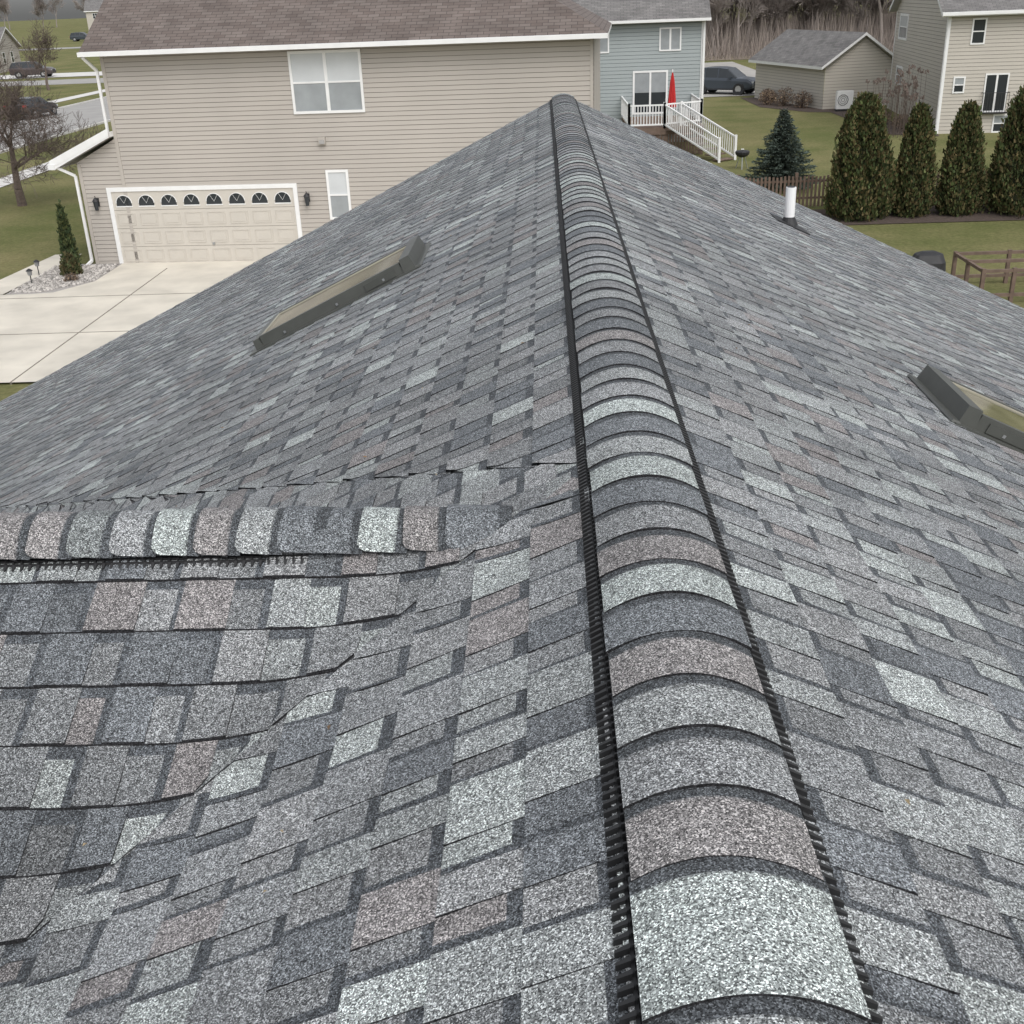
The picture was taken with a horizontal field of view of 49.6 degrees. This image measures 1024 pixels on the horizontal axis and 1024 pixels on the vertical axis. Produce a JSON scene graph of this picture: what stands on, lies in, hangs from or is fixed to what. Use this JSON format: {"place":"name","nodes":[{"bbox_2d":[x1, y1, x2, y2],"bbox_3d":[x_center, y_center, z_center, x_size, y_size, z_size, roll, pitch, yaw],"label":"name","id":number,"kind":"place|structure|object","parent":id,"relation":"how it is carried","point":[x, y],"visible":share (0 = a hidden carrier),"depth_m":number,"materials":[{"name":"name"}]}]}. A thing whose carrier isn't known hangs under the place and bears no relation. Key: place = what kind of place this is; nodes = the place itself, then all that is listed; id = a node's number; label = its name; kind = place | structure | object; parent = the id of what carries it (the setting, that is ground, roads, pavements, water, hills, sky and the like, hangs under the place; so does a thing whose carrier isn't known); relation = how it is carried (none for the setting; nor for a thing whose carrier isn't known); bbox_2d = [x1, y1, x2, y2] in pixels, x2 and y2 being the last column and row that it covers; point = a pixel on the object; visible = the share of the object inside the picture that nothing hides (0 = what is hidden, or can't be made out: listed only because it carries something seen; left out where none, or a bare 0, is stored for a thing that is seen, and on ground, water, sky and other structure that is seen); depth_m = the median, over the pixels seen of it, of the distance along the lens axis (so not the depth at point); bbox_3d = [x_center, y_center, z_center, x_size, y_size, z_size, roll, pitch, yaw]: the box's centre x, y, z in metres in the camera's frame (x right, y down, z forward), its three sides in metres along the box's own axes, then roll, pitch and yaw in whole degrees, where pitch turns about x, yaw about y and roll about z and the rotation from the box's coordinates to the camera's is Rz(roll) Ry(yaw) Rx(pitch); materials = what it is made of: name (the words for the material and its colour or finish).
{"place":"outdoors","nodes":[
{"label":"outdoors","id":0,"kind":"place"},
{"bbox_2d":[0,0,85,21],"label":"sky","id":1,"kind":"structure","parent":0,"point":[20,9],"materials":[{"name":"grey"}]},
{"bbox_2d":[1,71,101,78],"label":"driveway","id":2,"kind":"structure","parent":0,"point":[70,74],"depth_m":133.10,"materials":[{"name":"concrete"}]},
{"bbox_2d":[9,61,55,78],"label":"parked car","id":3,"kind":"object","parent":2,"relation":"on","point":[50,70],"visible":0.73,"depth_m":130.27,"materials":[{"name":"paint"}]},
{"bbox_2d":[22,47,80,49],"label":"street","id":4,"kind":"structure","parent":0,"point":[62,48],"depth_m":210.35,"materials":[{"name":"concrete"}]},
{"bbox_2d":[0,78,103,85],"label":"sidewalk","id":5,"kind":"structure","parent":0,"point":[71,81],"depth_m":122.72,"materials":[{"name":"concrete"}]},
{"bbox_2d":[0,98,109,150],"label":"street","id":6,"kind":"structure","parent":0,"point":[91,112],"depth_m":80.84,"materials":[{"name":"grey asphalt"}]},
{"bbox_2d":[3,97,57,118],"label":"parked car","id":7,"kind":"object","parent":6,"relation":"on","point":[36,100],"visible":0.27,"depth_m":81.19,"materials":[{"name":"paint"}]},
{"bbox_2d":[0,254,257,384],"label":"driveway","id":8,"kind":"structure","parent":0,"point":[42,335],"depth_m":28.25,"materials":[{"name":"concrete"}]},
{"bbox_2d":[0,0,1023,400],"bbox_3d":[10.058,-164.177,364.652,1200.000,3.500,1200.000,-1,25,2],"label":"ground","id":9,"kind":"structure","parent":0,"point":[28,234],"depth_m":46.89,"materials":[{"name":"green plant"}]},
{"bbox_2d":[0,31,20,72],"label":"siding","id":10,"kind":"object","parent":9,"relation":"on","point":[14,49],"visible":0.69,"depth_m":145.98,"materials":[{"name":"beige plastic"}]},
{"bbox_2d":[2,51,14,63],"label":"windows","id":11,"kind":"structure","parent":10,"relation":"attached to","point":[11,54],"depth_m":146.78,"materials":[{"name":"white glass"}]},
{"bbox_2d":[0,27,21,46],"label":"roof","id":12,"kind":"structure","parent":10,"relation":"on","point":[6,30],"depth_m":145.69,"materials":[{"name":"grey"}]},
{"bbox_2d":[0,162,48,186],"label":"sidewalk","id":13,"kind":"structure","parent":9,"relation":"on","point":[11,176],"depth_m":52.58,"materials":[{"name":"concrete"}]},
{"bbox_2d":[33,260,39,274],"bbox_3d":[-13.664,-7.020,31.963,0.185,0.500,0.185,9,27,22],"label":"garden path light","id":14,"kind":"object","parent":9,"relation":"on","point":[36,262],"visible":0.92,"depth_m":31.86,"materials":[{"name":"black metal"}]},
{"bbox_2d":[15,19,61,89],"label":"bare tree","id":15,"kind":"object","parent":9,"relation":"on","point":[45,37],"visible":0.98,"depth_m":110.32,"materials":[{"name":"brown plant"}]},
{"bbox_2d":[0,38,104,205],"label":"bare tree","id":16,"kind":"object","parent":9,"relation":"on","point":[10,110],"visible":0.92,"depth_m":42.37,"materials":[{"name":"brown plant"}]},
{"bbox_2d":[0,96,110,152],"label":"street kerb","id":17,"kind":"structure","parent":9,"relation":"on","point":[82,128],"depth_m":73.60,"materials":[{"name":"concrete"}]},
{"bbox_2d":[7,263,122,293],"bbox_3d":[-12.668,-6.677,31.627,2.000,0.001,3.750,-1,25,2],"label":"gravel bed","id":18,"kind":"object","parent":9,"relation":"on","point":[54,290],"visible":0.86,"depth_m":30.34,"materials":[{"name":"grey gravel"}]},
{"bbox_2d":[26,269,32,282],"bbox_3d":[-13.393,-6.520,30.864,0.185,0.500,0.185,-11,26,-18],"label":"garden path light","id":19,"kind":"object","parent":18,"relation":"on","point":[29,272],"visible":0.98,"depth_m":30.76,"materials":[{"name":"black metal"}]},
{"bbox_2d":[55,199,82,265],"bbox_3d":[-12.987,-8.001,32.242,0.643,2.148,0.596,-1,25,2],"label":"columnar evergreen","id":20,"kind":"object","parent":18,"relation":"on","point":[66,240],"visible":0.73,"depth_m":32.13,"materials":[{"name":"green plant"}]},
{"bbox_2d":[61,272,79,281],"bbox_3d":[-12.379,-6.582,31.145,0.487,0.323,0.510,-1,25,2],"label":"dried flower plant","id":21,"kind":"object","parent":18,"relation":"on","point":[73,277],"visible":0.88,"depth_m":31.08,"materials":[{"name":"brown plant"}]},
{"bbox_2d":[59,250,83,274],"bbox_3d":[-12.650,-7.080,31.819,0.739,0.881,0.699,-1,25,2],"label":"evergreen shrub","id":22,"kind":"object","parent":18,"relation":"on","point":[69,264],"visible":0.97,"depth_m":31.66,"materials":[{"name":"green plant"}]},
{"bbox_2d":[48,89,104,102],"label":"side street walk","id":23,"kind":"structure","parent":9,"relation":"on","point":[78,96],"depth_m":101.09,"materials":[{"name":"concrete"}]},
{"bbox_2d":[70,32,86,41],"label":"parked car","id":24,"kind":"object","parent":9,"relation":"on","point":[77,36],"visible":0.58,"depth_m":242.27,"materials":[{"name":"paint"}]},
{"bbox_2d":[86,12,97,28],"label":"siding","id":25,"kind":"object","parent":9,"relation":"on","point":[89,17],"visible":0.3,"depth_m":304.36,"materials":[{"name":"beige plastic"}]},
{"bbox_2d":[84,0,102,11],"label":"roof","id":26,"kind":"structure","parent":25,"relation":"on","point":[92,5],"depth_m":305.15,"materials":[{"name":"grey"}]},
{"bbox_2d":[77,38,599,263],"bbox_3d":[-4.784,-13.191,35.042,14.932,8.450,9.432,0,25,6],"label":"siding","id":27,"kind":"object","parent":9,"relation":"on","point":[209,118],"visible":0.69,"depth_m":30.95,"materials":[{"name":"beige plastic"}]},
{"bbox_2d":[92,192,309,210],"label":"garage lanterns","id":28,"kind":"object","parent":27,"relation":"attached to","point":[96,202],"visible":1,"depth_m":32.28,"materials":[{"name":"black metal"}]},
{"bbox_2d":[106,183,302,262],"bbox_3d":[-8.944,-8.401,32.464,5.670,2.240,0.050,0,25,6],"label":"garage door","id":29,"kind":"structure","parent":27,"relation":"attached to","point":[239,222],"depth_m":32.42,"materials":[{"name":"paint"}]},
{"bbox_2d":[318,137,325,144],"bbox_3d":[-5.332,-10.415,31.120,0.200,0.200,0.120,0,25,6],"label":"dryer vent","id":30,"kind":"object","parent":27,"relation":"on","point":[321,140],"visible":1,"depth_m":31.08,"materials":[{"name":"beige plastic"}]},
{"bbox_2d":[287,49,364,113],"bbox_3d":[-5.096,-11.815,30.479,2.020,1.620,0.050,0,25,6],"label":"upstairs window","id":31,"kind":"structure","parent":27,"relation":"attached to","point":[326,81],"depth_m":30.47,"materials":[{"name":"white glass"}]},
{"bbox_2d":[47,33,607,264],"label":"gutters and trim","id":32,"kind":"object","parent":27,"relation":"attached to","point":[73,151],"visible":0.83,"depth_m":30.12,"materials":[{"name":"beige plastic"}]},
{"bbox_2d":[55,0,611,168],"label":"roof","id":33,"kind":"structure","parent":27,"relation":"on","point":[124,25],"depth_m":30.33,"materials":[{"name":"brown"}]},
{"bbox_2d":[325,169,351,219],"bbox_3d":[-4.951,-9.078,31.747,0.650,1.380,0.050,0,25,6],"label":"window","id":34,"kind":"structure","parent":27,"relation":"attached to","point":[338,192],"depth_m":31.72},
{"bbox_2d":[0,0,894,55],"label":"woodland trees","id":35,"kind":"object","parent":9,"relation":"on","point":[757,8],"visible":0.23,"depth_m":123.28,"materials":[{"name":"brown plant"}]},
{"bbox_2d":[600,21,701,141],"bbox_3d":[3.303,-23.945,58.028,12.532,8.000,9.016,0,25,5],"label":"siding","id":36,"kind":"object","parent":9,"relation":"on","point":[633,47],"visible":0.32,"depth_m":53.76,"materials":[{"name":"blue plastic"}]},
{"bbox_2d":[571,0,710,23],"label":"roof","id":37,"kind":"structure","parent":36,"relation":"on","point":[618,10],"depth_m":53.16,"materials":[{"name":"grey"}]},
{"bbox_2d":[600,27,681,114],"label":"windows and patio door","id":38,"kind":"structure","parent":36,"relation":"attached to","point":[650,87],"depth_m":54.10,"materials":[{"name":"white glass"}]},
{"bbox_2d":[609,17,710,121],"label":"gutters and trim","id":39,"kind":"object","parent":36,"relation":"attached to","point":[702,45],"visible":0.55,"depth_m":52.83,"materials":[{"name":"white metal"}]},
{"bbox_2d":[621,94,736,162],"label":"white railed deck","id":40,"kind":"structure","parent":9,"relation":"on","point":[684,125],"depth_m":50.04,"materials":[{"name":"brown wood"}]},
{"bbox_2d":[668,69,675,106],"bbox_3d":[7.458,-19.396,51.678,0.400,2.300,0.380,-1,25,2],"label":"patio umbrella","id":41,"kind":"object","parent":40,"relation":"on","point":[672,97],"visible":0.91,"depth_m":51.53,"materials":[{"name":"red fabric"}]},
{"bbox_2d":[703,62,755,96],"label":"parking pad","id":42,"kind":"object","parent":9,"relation":"on","point":[747,71],"visible":0.18,"depth_m":96.81,"materials":[{"name":"concrete"}]},
{"bbox_2d":[703,66,754,94],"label":"parked suv","id":43,"kind":"object","parent":42,"relation":"on","point":[735,80],"visible":0.64,"depth_m":78.05,"materials":[{"name":"paint"}]},
{"bbox_2d":[735,149,749,169],"bbox_3d":[9.560,-14.674,46.096,0.600,0.799,0.587,-1,25,2],"label":"kettle grill","id":44,"kind":"object","parent":9,"relation":"on","point":[742,153],"visible":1,"depth_m":45.88,"materials":[{"name":"metal"}]},
{"bbox_2d":[740,107,818,190],"bbox_3d":[9.934,-13.245,40.575,3.068,2.922,3.110,-1,25,2],"label":"blue spruce tree","id":45,"kind":"object","parent":9,"relation":"on","point":[784,146],"visible":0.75,"depth_m":40.37,"materials":[{"name":"green plant"}]},
{"bbox_2d":[705,3,896,59],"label":"woodland undergrowth","id":46,"kind":"object","parent":9,"relation":"on","point":[728,38],"visible":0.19,"depth_m":122.10,"materials":[{"name":"brown plant"}]},
{"bbox_2d":[754,37,891,108],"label":"garage wing siding","id":47,"kind":"object","parent":9,"relation":"on","point":[854,67],"visible":0.8,"depth_m":66.78,"materials":[{"name":"beige plastic"}]},
{"bbox_2d":[748,29,892,69],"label":"garage wing roof","id":48,"kind":"structure","parent":47,"relation":"on","point":[816,49],"depth_m":69.10,"materials":[{"name":"grey asphalt"}]},
{"bbox_2d":[742,97,938,135],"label":"mulch bed","id":49,"kind":"object","parent":9,"relation":"on","point":[755,101],"visible":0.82,"depth_m":67.55,"materials":[{"name":"brown soil"}]},
{"bbox_2d":[758,89,776,104],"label":"dormant shrub","id":50,"kind":"object","parent":49,"relation":"on","point":[769,99],"visible":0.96,"depth_m":70.47,"materials":[{"name":"brown plant"}]},
{"bbox_2d":[760,88,775,99],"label":"dormant shrub","id":51,"kind":"object","parent":49,"relation":"on","point":[764,91],"visible":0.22,"depth_m":72.31,"materials":[{"name":"brown plant"}]},
{"bbox_2d":[773,86,795,105],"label":"dormant shrub","id":52,"kind":"object","parent":49,"relation":"on","point":[783,100],"visible":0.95,"depth_m":69.25,"materials":[{"name":"brown plant"}]},
{"bbox_2d":[792,90,812,107],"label":"dormant shrub","id":53,"kind":"object","parent":49,"relation":"on","point":[804,101],"visible":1,"depth_m":67.79,"materials":[{"name":"brown plant"}]},
{"bbox_2d":[835,90,853,110],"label":"heat pump unit","id":54,"kind":"object","parent":49,"relation":"on","point":[843,100],"visible":0.99,"depth_m":65.10,"materials":[{"name":"white metal"}]},
{"bbox_2d":[883,110,891,121],"bbox_3d":[19.541,-20.920,58.710,1.140,0.840,1.098,-12,27,-20],"label":"dormant shrub","id":55,"kind":"object","parent":49,"relation":"on","point":[888,116],"visible":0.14,"depth_m":58.54,"materials":[{"name":"brown plant"}]},
{"bbox_2d":[866,64,928,137],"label":"dried perennial stalks","id":56,"kind":"object","parent":49,"relation":"on","point":[906,94],"visible":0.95,"depth_m":53.81,"materials":[{"name":"brown plant"}]},
{"bbox_2d":[891,114,907,128],"bbox_3d":[19.900,-19.851,56.416,1.223,0.893,1.268,-1,25,2],"label":"dormant shrub","id":57,"kind":"object","parent":49,"relation":"on","point":[897,121],"visible":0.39,"depth_m":56.34,"materials":[{"name":"brown plant"}]},
{"bbox_2d":[738,172,990,206],"bbox_3d":[14.494,-10.945,37.214,13.850,1.150,0.190,-1,25,2],"label":"picket fence","id":58,"kind":"object","parent":9,"relation":"on","point":[795,184],"visible":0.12,"depth_m":37.24,"materials":[{"name":"brown wood"}]},
{"bbox_2d":[813,204,1023,224],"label":"mulch bed","id":59,"kind":"object","parent":9,"relation":"on","point":[936,217],"visible":0.25,"depth_m":35.00,"materials":[{"name":"brown soil"}]},
{"bbox_2d":[822,91,899,221],"bbox_3d":[11.117,-11.139,34.914,2.424,4.036,2.440,-1,25,2],"label":"arborvitae tree","id":60,"kind":"object","parent":59,"relation":"on","point":[861,186],"visible":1,"depth_m":34.48,"materials":[{"name":"green plant"}]},
{"bbox_2d":[888,101,939,218],"bbox_3d":[12.756,-11.062,35.004,1.596,3.714,1.623,-8,25,-12],"label":"arborvitae tree","id":61,"kind":"object","parent":59,"relation":"on","point":[916,169],"visible":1,"depth_m":34.71,"materials":[{"name":"green plant"}]},
{"bbox_2d":[933,99,989,216],"bbox_3d":[14.240,-11.129,35.005,1.709,3.607,1.696,-1,25,2],"label":"arborvitae tree","id":62,"kind":"object","parent":59,"relation":"on","point":[961,189],"visible":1,"depth_m":34.68,"materials":[{"name":"green plant"}]},
{"bbox_2d":[981,85,1023,218],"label":"arborvitae tree","id":63,"kind":"object","parent":59,"relation":"on","point":[1006,186],"visible":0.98,"depth_m":34.48,"materials":[{"name":"green plant"}]},
{"bbox_2d":[912,250,945,271],"bbox_3d":[9.463,-5.330,25.407,0.809,1.280,0.605,-1,25,2],"label":"covered barbecue","id":64,"kind":"object","parent":9,"relation":"on","point":[934,258],"visible":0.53,"depth_m":25.00,"materials":[{"name":"black fabric"}]},
{"bbox_2d":[888,0,1023,133],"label":"siding","id":65,"kind":"object","parent":9,"relation":"on","point":[1001,50],"visible":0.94,"depth_m":53.48,"materials":[{"name":"beige plastic"}]},
{"bbox_2d":[895,13,1009,132],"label":"windows","id":66,"kind":"structure","parent":65,"relation":"attached to","point":[996,82],"depth_m":53.27,"materials":[{"name":"black glass"}]},
{"bbox_2d":[887,10,1023,133],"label":"gutters and trim","id":67,"kind":"object","parent":65,"relation":"attached to","point":[943,69],"visible":0.83,"depth_m":52.73,"materials":[{"name":"white metal"}]},
{"bbox_2d":[889,0,1023,16],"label":"roof","id":68,"kind":"structure","parent":65,"relation":"on","point":[947,6],"depth_m":51.85,"materials":[{"name":"grey"}]},
{"bbox_2d":[980,92,1009,113],"bbox_3d":[23.198,-19.668,53.325,1.228,0.964,0.294,1,25,8],"label":"balcony rail","id":69,"kind":"object","parent":65,"relation":"attached to","point":[991,112],"visible":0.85,"depth_m":53.23,"materials":[{"name":"white metal"}]},
{"bbox_2d":[951,249,1023,302],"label":"wooden garden enclosure","id":70,"kind":"object","parent":9,"relation":"on","point":[1005,274],"visible":0.69,"depth_m":26.28,"materials":[{"name":"brown wood"}]},
{"bbox_2d":[705,37,892,60],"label":"woodland floor","id":71,"kind":"structure","parent":0,"point":[729,58],"depth_m":117.30,"materials":[{"name":"brown plant"}]},
{"bbox_3d":[-0.338,0.564,6.186,15.040,4.083,16.780,-1,25,2],"label":"fascia and gutters","id":72,"kind":"object","parent":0,"visible":0},
{"bbox_2d":[0,139,813,967],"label":"roof deck","id":73,"kind":"structure","parent":72,"relation":"on","point":[338,665],"depth_m":2.68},
{"bbox_2d":[0,464,580,963],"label":"cross gable shingles","id":74,"kind":"object","parent":73,"relation":"on","point":[132,696],"visible":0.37,"depth_m":2.54,"materials":[{"name":"grey asphalt"}]},
{"bbox_2d":[0,101,635,1023],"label":"roof shingles","id":75,"kind":"object","parent":73,"relation":"on","point":[430,801],"visible":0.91,"depth_m":2.27,"materials":[{"name":"grey asphalt"}]},
{"bbox_2d":[0,99,882,1023],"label":"ridge vent","id":76,"kind":"object","parent":75,"relation":"on","point":[610,771],"visible":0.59,"depth_m":2.06,"materials":[{"name":"black plastic"}]},
{"bbox_2d":[249,236,430,355],"bbox_3d":[-1.144,-1.470,7.483,1.176,0.628,0.730,-1,25,2],"label":"skylight","id":77,"kind":"object","parent":73,"relation":"on","point":[407,258],"visible":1,"depth_m":7.27,"materials":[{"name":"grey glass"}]},
{"bbox_2d":[0,93,871,1023],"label":"ridge cap shingles","id":78,"kind":"object","parent":73,"relation":"on","point":[734,917],"visible":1,"depth_m":1.94,"materials":[{"name":"grey asphalt"}]},
{"bbox_2d":[770,186,809,234],"bbox_3d":[2.570,-2.772,10.227,0.320,0.445,0.300,-1,25,2],"label":"vent pipe","id":79,"kind":"object","parent":73,"relation":"on","point":[789,219],"visible":0.86,"depth_m":10.17,"materials":[{"name":"white plastic"}]},
{"bbox_2d":[577,101,1023,1023],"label":"roof shingles","id":80,"kind":"object","parent":73,"relation":"on","point":[865,493],"visible":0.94,"depth_m":2.99,"materials":[{"name":"grey asphalt"}]},
{"bbox_2d":[83,190,973,891],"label":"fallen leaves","id":81,"kind":"object","parent":80,"relation":"on","point":[523,342],"visible":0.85,"depth_m":2.31,"materials":[{"name":"brown plant"}]},
{"bbox_2d":[907,365,1023,454],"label":"skylight","id":82,"kind":"object","parent":80,"relation":"on","point":[980,414],"visible":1,"depth_m":5.10,"materials":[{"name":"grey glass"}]}
]}

